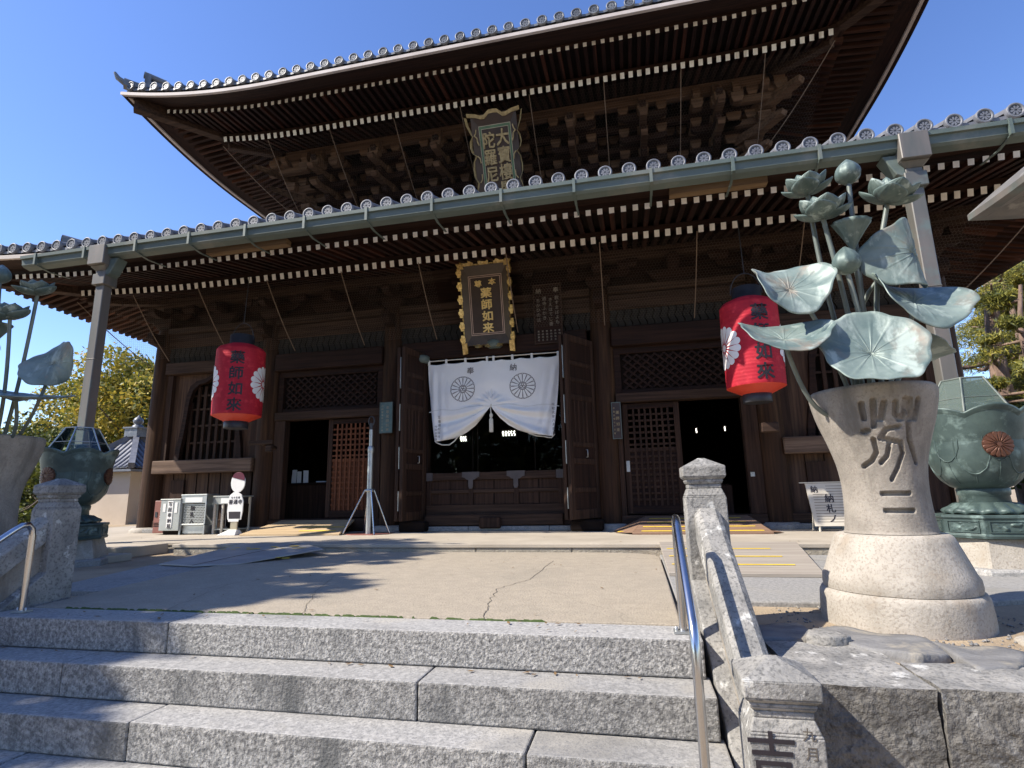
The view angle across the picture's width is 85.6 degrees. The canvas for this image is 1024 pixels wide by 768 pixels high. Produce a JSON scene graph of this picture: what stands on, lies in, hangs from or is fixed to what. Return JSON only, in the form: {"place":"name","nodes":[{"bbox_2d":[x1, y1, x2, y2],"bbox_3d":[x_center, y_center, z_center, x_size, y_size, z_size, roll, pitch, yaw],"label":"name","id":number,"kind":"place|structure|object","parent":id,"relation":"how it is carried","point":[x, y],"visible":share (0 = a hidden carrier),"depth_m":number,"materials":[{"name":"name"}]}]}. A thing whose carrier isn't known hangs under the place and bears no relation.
{"place":"outdoors","nodes":[
{"label":"outdoors","id":0,"kind":"place"},
{"bbox_2d":[71,564,211,595],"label":"pavement","id":1,"kind":"structure","parent":0,"point":[117,579],"depth_m":5.64,"materials":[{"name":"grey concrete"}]},
{"bbox_2d":[35,552,678,625],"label":"path","id":2,"kind":"structure","parent":0,"point":[634,590],"depth_m":4.59,"materials":[{"name":"concrete"}]},
{"bbox_2d":[159,543,323,566],"bbox_3d":[-3.358,2.208,7.201,1.618,0.121,1.740,-4,-12,12],"label":"steel plate","id":3,"kind":"object","parent":2,"relation":"on","point":[244,553],"visible":1,"depth_m":7.11,"materials":[{"name":"grey metal"}]},
{"bbox_2d":[169,561,552,618],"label":"path cracks","id":4,"kind":"object","parent":2,"relation":"on","point":[334,575],"visible":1,"depth_m":4.25,"materials":[{"name":"grey concrete"}]},
{"bbox_2d":[0,0,1023,433],"label":"sky","id":5,"kind":"structure","parent":0,"point":[77,160],"materials":[{"name":"blue"}]},
{"bbox_2d":[70,486,1023,731],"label":"ground","id":6,"kind":"structure","parent":0,"point":[764,615],"depth_m":3.61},
{"bbox_2d":[0,434,46,543],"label":"stone vase","id":7,"kind":"object","parent":6,"relation":"on","point":[20,456],"visible":0.71,"depth_m":5.01,"materials":[{"name":"stone"}]},
{"bbox_2d":[0,265,75,437],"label":"bronze lotus","id":8,"kind":"object","parent":7,"relation":"in","point":[53,366],"visible":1,"depth_m":5.09,"materials":[{"name":"green metal"}]},
{"bbox_2d":[18,470,36,523],"bbox_3d":[-16.519,3.870,18.003,2.771,2.706,2.890,1,-12,-12],"label":"broadleaf tree","id":9,"kind":"object","parent":6,"relation":"on","point":[23,503],"visible":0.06,"depth_m":17.77,"materials":[{"name":"green plant"}]},
{"bbox_2d":[0,411,70,435],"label":"broadleaf tree","id":10,"kind":"object","parent":6,"relation":"on","point":[42,423],"visible":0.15,"depth_m":37.91,"materials":[{"name":"green plant"}]},
{"bbox_2d":[18,451,63,522],"bbox_3d":[-14.075,3.247,16.436,2.346,2.703,2.729,7,-14,-37],"label":"broadleaf tree","id":11,"kind":"object","parent":6,"relation":"on","point":[33,480],"visible":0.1,"depth_m":16.07,"materials":[{"name":"green plant"}]},
{"bbox_2d":[0,479,85,611],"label":"stone balustrade","id":12,"kind":"object","parent":6,"relation":"on","point":[56,515],"visible":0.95,"depth_m":4.40,"materials":[{"name":"stone"}]},
{"bbox_2d":[0,422,106,459],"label":"broadleaf tree","id":13,"kind":"object","parent":6,"relation":"on","point":[50,439],"visible":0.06,"depth_m":30.89,"materials":[{"name":"green plant"}]},
{"bbox_2d":[25,373,131,441],"bbox_3d":[-27.913,3.967,37.103,7.995,9.693,8.328,5,-13,-28],"label":"broadleaf tree","id":14,"kind":"object","parent":6,"relation":"on","point":[55,391],"visible":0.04,"depth_m":35.96,"materials":[{"name":"green plant"}]},
{"bbox_2d":[39,426,119,567],"bbox_3d":[-5.956,1.518,7.515,1.199,1.849,1.060,-4,-12,12],"label":"bronze lantern","id":15,"kind":"object","parent":6,"relation":"on","point":[91,467],"visible":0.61,"depth_m":7.36,"materials":[{"name":"green metal"}]},
{"bbox_2d":[48,342,154,444],"bbox_3d":[-22.437,2.700,34.883,8.674,11.089,10.038,-4,-12,12],"label":"broadleaf tree","id":16,"kind":"object","parent":6,"relation":"on","point":[125,388],"visible":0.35,"depth_m":32.96,"materials":[{"name":"green plant"}]},
{"bbox_2d":[100,553,131,562],"bbox_3d":[-6.030,2.432,7.718,1.320,0.100,0.400,-4,-12,12],"label":"step","id":17,"kind":"object","parent":6,"relation":"on","point":[116,557],"visible":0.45,"depth_m":7.60,"materials":[{"name":"stone"}]},
{"bbox_2d":[89,415,146,524],"bbox_3d":[-15.119,3.354,22.055,3.524,4.280,3.524,-4,-12,12],"label":"tiled hut","id":18,"kind":"object","parent":6,"relation":"on","point":[117,503],"visible":0.43,"depth_m":20.59,"materials":[{"name":"beige paint"}]},
{"bbox_2d":[106,543,167,556],"bbox_3d":[-6.330,2.588,8.595,1.550,0.150,0.810,-4,-12,12],"label":"step","id":19,"kind":"object","parent":6,"relation":"on","point":[139,549],"visible":0.38,"depth_m":8.45,"materials":[{"name":"stone"}]},
{"bbox_2d":[0,607,733,767],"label":"stone steps","id":20,"kind":"structure","parent":6,"relation":"on","point":[118,688],"depth_m":2.93,"materials":[{"name":"grey stone"}]},
{"bbox_2d":[0,522,35,613],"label":"handrail","id":21,"kind":"object","parent":20,"relation":"on","point":[22,607],"visible":1,"depth_m":3.92,"materials":[{"name":"metal"}]},
{"bbox_2d":[671,514,710,767],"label":"handrail","id":22,"kind":"object","parent":20,"relation":"on","point":[685,603],"visible":1,"depth_m":2.36,"materials":[{"name":"metal"}]},
{"bbox_2d":[105,526,843,556],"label":"stone platform","id":23,"kind":"structure","parent":6,"relation":"on","point":[812,542],"depth_m":8.05,"materials":[{"name":"beige stone"}]},
{"bbox_2d":[152,501,162,532],"bbox_3d":[-6.957,2.662,11.090,0.320,0.630,0.270,-4,-12,12],"label":"extinguisher box","id":24,"kind":"object","parent":23,"relation":"on","point":[156,516],"visible":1,"depth_m":10.98,"materials":[{"name":"red metal"}]},
{"bbox_2d":[158,499,192,534],"bbox_3d":[-6.684,2.635,10.985,0.480,0.690,0.344,-4,-12,12],"label":"offering box","id":25,"kind":"object","parent":23,"relation":"on","point":[170,514],"visible":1,"depth_m":10.84,"materials":[{"name":"grey metal"}]},
{"bbox_2d":[178,494,219,534],"bbox_3d":[-6.182,2.573,10.928,0.590,0.770,0.360,-4,-12,12],"label":"amulet case","id":26,"kind":"object","parent":23,"relation":"on","point":[198,516],"visible":1,"depth_m":10.80,"materials":[{"name":"metal"}]},
{"bbox_2d":[217,472,245,535],"bbox_3d":[-5.271,2.263,10.480,0.456,1.165,0.247,-4,-12,12],"label":"standing sign","id":27,"kind":"object","parent":23,"relation":"on","point":[235,505],"visible":1,"depth_m":10.43,"materials":[{"name":"white plastic"}]},
{"bbox_2d":[211,495,253,533],"bbox_3d":[-5.542,2.585,10.949,0.590,0.730,0.440,-4,-12,12],"label":"side table","id":28,"kind":"object","parent":23,"relation":"on","point":[244,521],"visible":0.62,"depth_m":10.87,"materials":[{"name":"grey metal"}]},
{"bbox_2d":[239,520,353,535],"bbox_3d":[-3.886,2.699,10.397,1.999,0.225,1.060,-4,-12,12],"label":"ramp","id":29,"kind":"object","parent":23,"relation":"on","point":[308,528],"depth_m":10.25,"materials":[{"name":"brown wood"}]},
{"bbox_2d":[342,416,393,534],"bbox_3d":[-2.599,1.640,10.064,0.860,2.119,0.580,-4,-12,12],"label":"pole stand","id":30,"kind":"object","parent":23,"relation":"on","point":[369,490],"visible":1,"depth_m":9.90,"materials":[{"name":"grey metal"}]},
{"bbox_2d":[0,0,1023,532],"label":"temple hall","id":31,"kind":"structure","parent":23,"relation":"on","point":[668,148],"depth_m":10.99,"materials":[{"name":"brown wood"}]},
{"bbox_2d":[174,373,242,459],"bbox_3d":[-6.549,0.699,12.155,1.670,1.920,0.230,-4,-12,12],"label":"bell window","id":32,"kind":"structure","parent":31,"relation":"in","point":[207,438],"depth_m":12.15,"materials":[{"name":"brown wood"}]},
{"bbox_2d":[211,277,265,429],"bbox_3d":[-5.080,-0.638,10.390,0.862,2.970,0.850,-4,-12,12],"label":"paper lantern","id":33,"kind":"object","parent":31,"relation":"hanging from","point":[237,398],"visible":1,"depth_m":9.95,"materials":[{"name":"red paper"}]},
{"bbox_2d":[285,482,349,518],"bbox_3d":[-5.015,2.667,12.583,2.750,0.790,0.650,-4,-12,12],"label":"counter","id":34,"kind":"object","parent":31,"relation":"in","point":[305,500],"visible":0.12,"depth_m":12.21,"materials":[{"name":"brown wood"}]},
{"bbox_2d":[291,470,296,482],"bbox_3d":[-4.940,2.099,12.536,0.134,0.298,0.080,-4,-12,12],"label":"booklet","id":35,"kind":"object","parent":34,"relation":"on","point":[294,476],"visible":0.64,"depth_m":12.53,"materials":[{"name":"white paper"}]},
{"bbox_2d":[297,472,301,482],"bbox_3d":[-4.815,2.111,12.506,0.140,0.258,0.080,-4,-12,12],"label":"booklet","id":36,"kind":"object","parent":34,"relation":"on","point":[299,474],"visible":0.79,"depth_m":12.50,"materials":[{"name":"white paper"}]},
{"bbox_2d":[303,470,308,482],"bbox_3d":[-4.652,2.090,12.473,0.164,0.278,0.080,-4,-12,12],"label":"booklet","id":37,"kind":"object","parent":34,"relation":"on","point":[305,475],"visible":1,"depth_m":12.47,"materials":[{"name":"white paper"}]},
{"bbox_2d":[325,417,371,517],"bbox_3d":[-3.280,1.684,11.185,1.000,1.980,0.052,-4,-12,12],"label":"lattice door","id":38,"kind":"structure","parent":31,"relation":"in","point":[347,478],"depth_m":11.17,"materials":[{"name":"brown wood"}]},
{"bbox_2d":[379,402,393,433],"bbox_3d":[-2.481,0.663,10.907,0.276,0.616,0.038,-4,-12,12],"label":"sign board","id":39,"kind":"object","parent":31,"relation":"attached to","point":[386,418],"visible":1,"depth_m":10.89,"materials":[{"name":"green metal"}]},
{"bbox_2d":[394,347,401,520],"bbox_3d":[-1.963,0.944,10.552,0.070,3.230,0.723,-7,-13,26],"label":"folding door","id":40,"kind":"structure","parent":31,"relation":"in","point":[397,471],"depth_m":10.21,"materials":[{"name":"brown wood"}]},
{"bbox_2d":[397,347,426,520],"bbox_3d":[-1.857,0.930,10.495,0.126,3.230,0.731,-7,-13,28],"label":"folding door","id":41,"kind":"structure","parent":31,"relation":"in","point":[413,373],"depth_m":10.44,"materials":[{"name":"brown wood"}]},
{"bbox_2d":[460,360,467,441],"bbox_3d":[-1.065,0.135,12.130,0.180,2.260,0.062,-4,-12,12],"label":"altar lamp","id":42,"kind":"object","parent":31,"relation":"hanging from","point":[463,438],"visible":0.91,"depth_m":11.91,"materials":[{"name":"white"}]},
{"bbox_2d":[456,258,515,354],"bbox_3d":[-0.504,-1.507,10.683,1.140,1.787,0.528,-4,-12,12],"label":"name plaque","id":43,"kind":"object","parent":31,"relation":"hanging from","point":[484,299],"visible":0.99,"depth_m":10.71,"materials":[{"name":"paint"}]},
{"bbox_2d":[428,351,558,445],"bbox_3d":[-0.388,0.287,10.575,2.710,1.706,0.170,-4,-12,12],"label":"temple curtain","id":44,"kind":"object","parent":31,"relation":"hanging from","point":[520,394],"visible":1,"depth_m":10.58,"materials":[{"name":"white fabric"}]},
{"bbox_2d":[464,105,523,191],"bbox_3d":[-0.323,-5.093,12.542,1.336,1.882,0.983,-4,-12,12],"label":"name plaque","id":45,"kind":"object","parent":31,"relation":"hanging from","point":[495,134],"visible":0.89,"depth_m":12.48,"materials":[{"name":"paint"}]},
{"bbox_2d":[501,357,516,436],"bbox_3d":[-0.084,0.008,11.725,0.320,2.210,0.062,-4,-12,12],"label":"altar lamp","id":46,"kind":"object","parent":31,"relation":"hanging from","point":[508,432],"visible":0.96,"depth_m":11.52,"materials":[{"name":"white"}]},
{"bbox_2d":[532,283,562,343],"bbox_3d":[0.688,-1.347,10.604,0.550,1.168,0.104,-4,-12,12],"label":"verse board","id":47,"kind":"object","parent":31,"relation":"attached to","point":[548,332],"visible":0.93,"depth_m":10.59,"materials":[{"name":"brown wood"}]},
{"bbox_2d":[558,335,569,519],"bbox_3d":[1.166,0.750,9.902,0.070,3.230,0.822,-12,-16,43],"label":"folding door","id":48,"kind":"structure","parent":31,"relation":"in","point":[560,337],"depth_m":9.59,"materials":[{"name":"brown wood"}]},
{"bbox_2d":[562,333,600,519],"bbox_3d":[1.252,0.732,9.816,0.830,3.230,0.128,10,-16,-44],"label":"folding door","id":49,"kind":"structure","parent":31,"relation":"in","point":[581,444],"depth_m":9.77,"materials":[{"name":"brown wood"}]},
{"bbox_2d":[611,402,621,438],"bbox_3d":[1.889,0.659,9.976,0.166,0.666,0.038,-4,-12,12],"label":"sign board","id":50,"kind":"object","parent":31,"relation":"attached to","point":[616,419],"visible":1,"depth_m":9.96,"materials":[{"name":"paint"}]},
{"bbox_2d":[622,401,754,513],"bbox_3d":[3.098,1.276,9.793,2.164,1.980,0.106,-4,-12,14],"label":"lattice door","id":51,"kind":"structure","parent":31,"relation":"in","point":[653,479],"depth_m":9.91,"materials":[{"name":"brown wood"}]},
{"bbox_2d":[693,400,697,433],"bbox_3d":[4.130,0.066,12.643,0.080,2.130,0.062,-4,-12,12],"label":"altar lamp","id":52,"kind":"object","parent":31,"relation":"hanging from","point":[695,430],"visible":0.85,"depth_m":12.46,"materials":[{"name":"white"}]},
{"bbox_2d":[722,404,726,430],"bbox_3d":[4.943,0.097,13.080,0.080,2.050,0.062,-4,-12,12],"label":"altar lamp","id":53,"kind":"object","parent":31,"relation":"hanging from","point":[724,428],"visible":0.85,"depth_m":12.90,"materials":[{"name":"white"}]},
{"bbox_2d":[721,484,734,513],"bbox_3d":[3.882,2.185,10.490,0.550,0.560,0.400,-4,-12,12],"label":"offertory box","id":54,"kind":"object","parent":31,"relation":"in","point":[727,489],"visible":0.32,"depth_m":10.26,"materials":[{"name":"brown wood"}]},
{"bbox_2d":[719,220,786,404],"bbox_3d":[3.638,-1.181,8.532,0.852,2.980,0.849,-4,-12,12],"label":"paper lantern","id":55,"kind":"object","parent":31,"relation":"hanging from","point":[755,372],"visible":0.82,"depth_m":8.11,"materials":[{"name":"red paper"}]},
{"bbox_2d":[807,347,902,435],"bbox_3d":[5.854,-0.080,9.514,1.670,1.920,0.230,-4,-12,12],"label":"bell window","id":56,"kind":"structure","parent":31,"relation":"in","point":[821,376],"depth_m":9.60,"materials":[{"name":"brown wood"}]},
{"bbox_2d":[614,515,783,534],"bbox_3d":[2.903,2.256,8.876,2.540,0.226,1.210,-4,-12,12],"label":"ramp","id":57,"kind":"object","parent":23,"relation":"on","point":[662,525],"depth_m":8.73,"materials":[{"name":"brown wood"}]},
{"bbox_2d":[799,481,843,531],"bbox_3d":[4.861,1.893,8.559,0.700,0.743,0.371,-4,-12,12],"label":"notice stand","id":58,"kind":"object","parent":23,"relation":"on","point":[825,499],"visible":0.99,"depth_m":8.47,"materials":[{"name":"white metal"}]},
{"bbox_2d":[0,537,1013,677],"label":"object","id":59,"kind":"object","parent":6,"relation":"on","point":[555,673],"visible":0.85,"depth_m":3.24,"materials":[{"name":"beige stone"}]},
{"bbox_2d":[679,458,827,767],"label":"stone balustrade","id":60,"kind":"object","parent":6,"relation":"on","point":[768,704],"visible":0.99,"depth_m":2.59,"materials":[{"name":"stone"}]},
{"bbox_2d":[759,622,807,641],"bbox_3d":[1.500,1.396,3.086,0.323,0.075,0.402,-4,-12,12],"label":"flagstone","id":61,"kind":"object","parent":6,"relation":"on","point":[794,631],"visible":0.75,"depth_m":3.01,"materials":[{"name":"grey stone"}]},
{"bbox_2d":[806,629,851,645],"bbox_3d":[1.607,1.325,2.818,0.207,0.106,0.158,-4,-12,12],"label":"rubble stone","id":62,"kind":"object","parent":6,"relation":"on","point":[829,638],"visible":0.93,"depth_m":2.78,"materials":[{"name":"stone"}]},
{"bbox_2d":[812,626,951,663],"bbox_3d":[1.855,1.331,2.817,0.414,0.083,0.643,7,-14,-35],"label":"flagstone","id":63,"kind":"object","parent":6,"relation":"on","point":[906,648],"visible":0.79,"depth_m":2.68,"materials":[{"name":"grey stone"}]},
{"bbox_2d":[765,640,1023,767],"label":"retaining wall","id":64,"kind":"structure","parent":6,"relation":"on","point":[876,710],"depth_m":2.15,"materials":[{"name":"stone"}]},
{"bbox_2d":[773,605,1023,649],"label":"gravel","id":65,"kind":"structure","parent":6,"relation":"on","point":[946,639],"depth_m":3.16,"materials":[{"name":"brown gravel"}]},
{"bbox_2d":[809,380,999,640],"bbox_3d":[2.355,0.750,3.476,0.876,1.442,0.876,-4,-12,12],"label":"stone vase","id":66,"kind":"object","parent":6,"relation":"on","point":[898,561],"visible":1,"depth_m":3.27,"materials":[{"name":"stone"}]},
{"bbox_2d":[738,159,979,416],"bbox_3d":[2.276,-0.692,3.645,1.604,1.844,0.824,3,-12,-21],"label":"bronze lotus","id":67,"kind":"object","parent":66,"relation":"in","point":[860,344],"visible":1,"depth_m":3.54,"materials":[{"name":"green metal"}]},
{"bbox_2d":[928,376,1023,576],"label":"bronze lantern","id":68,"kind":"object","parent":6,"relation":"on","point":[976,456],"visible":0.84,"depth_m":5.03,"materials":[{"name":"green metal"}]},
{"bbox_2d":[930,640,1023,671],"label":"flagstone","id":69,"kind":"object","parent":6,"relation":"on","point":[982,658],"visible":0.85,"depth_m":2.51,"materials":[{"name":"grey stone"}]},
{"bbox_2d":[954,291,1023,363],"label":"pine tree","id":70,"kind":"object","parent":6,"relation":"on","point":[959,325],"visible":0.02,"depth_m":24.97,"materials":[{"name":"green plant"}]},
{"bbox_2d":[956,261,1023,503],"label":"pine tree","id":71,"kind":"object","parent":6,"relation":"on","point":[994,361],"visible":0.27,"depth_m":19.95,"materials":[{"name":"green plant"}]},
{"bbox_2d":[964,265,1023,377],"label":"pine tree","id":72,"kind":"object","parent":6,"relation":"on","point":[977,321],"visible":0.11,"depth_m":23.17,"materials":[{"name":"green plant"}]},
{"bbox_2d":[967,167,1023,220],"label":"incense shelter","id":73,"kind":"object","parent":6,"relation":"on","point":[1005,200],"visible":1,"depth_m":4.39,"materials":[{"name":"grey metal"}]},
{"bbox_2d":[972,284,1023,407],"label":"pine tree","id":74,"kind":"object","parent":6,"relation":"on","point":[1000,300],"visible":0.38,"depth_m":18.34,"materials":[{"name":"green plant"}]},
{"bbox_2d":[1011,479,1023,489],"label":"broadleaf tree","id":75,"kind":"object","parent":6,"relation":"on","point":[1018,486],"visible":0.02,"depth_m":16.40,"materials":[{"name":"green plant"}]},
{"bbox_2d":[1014,635,1023,645],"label":"flagstone","id":76,"kind":"object","parent":6,"relation":"on","point":[1019,640],"visible":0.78,"depth_m":2.84,"materials":[{"name":"stone"}]},
{"bbox_2d":[660,555,826,572],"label":"pavement","id":77,"kind":"structure","parent":0,"point":[819,561],"depth_m":6.08,"materials":[{"name":"grey concrete"}]},
{"bbox_2d":[666,571,1023,607],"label":"pavement","id":78,"kind":"structure","parent":0,"point":[805,592],"depth_m":4.18,"materials":[{"name":"grey stone"}]},
{"bbox_2d":[659,542,821,577],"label":"platform ramp","id":79,"kind":"structure","parent":78,"relation":"on","point":[773,559],"depth_m":5.57,"materials":[{"name":"grey wood"}]}
]}

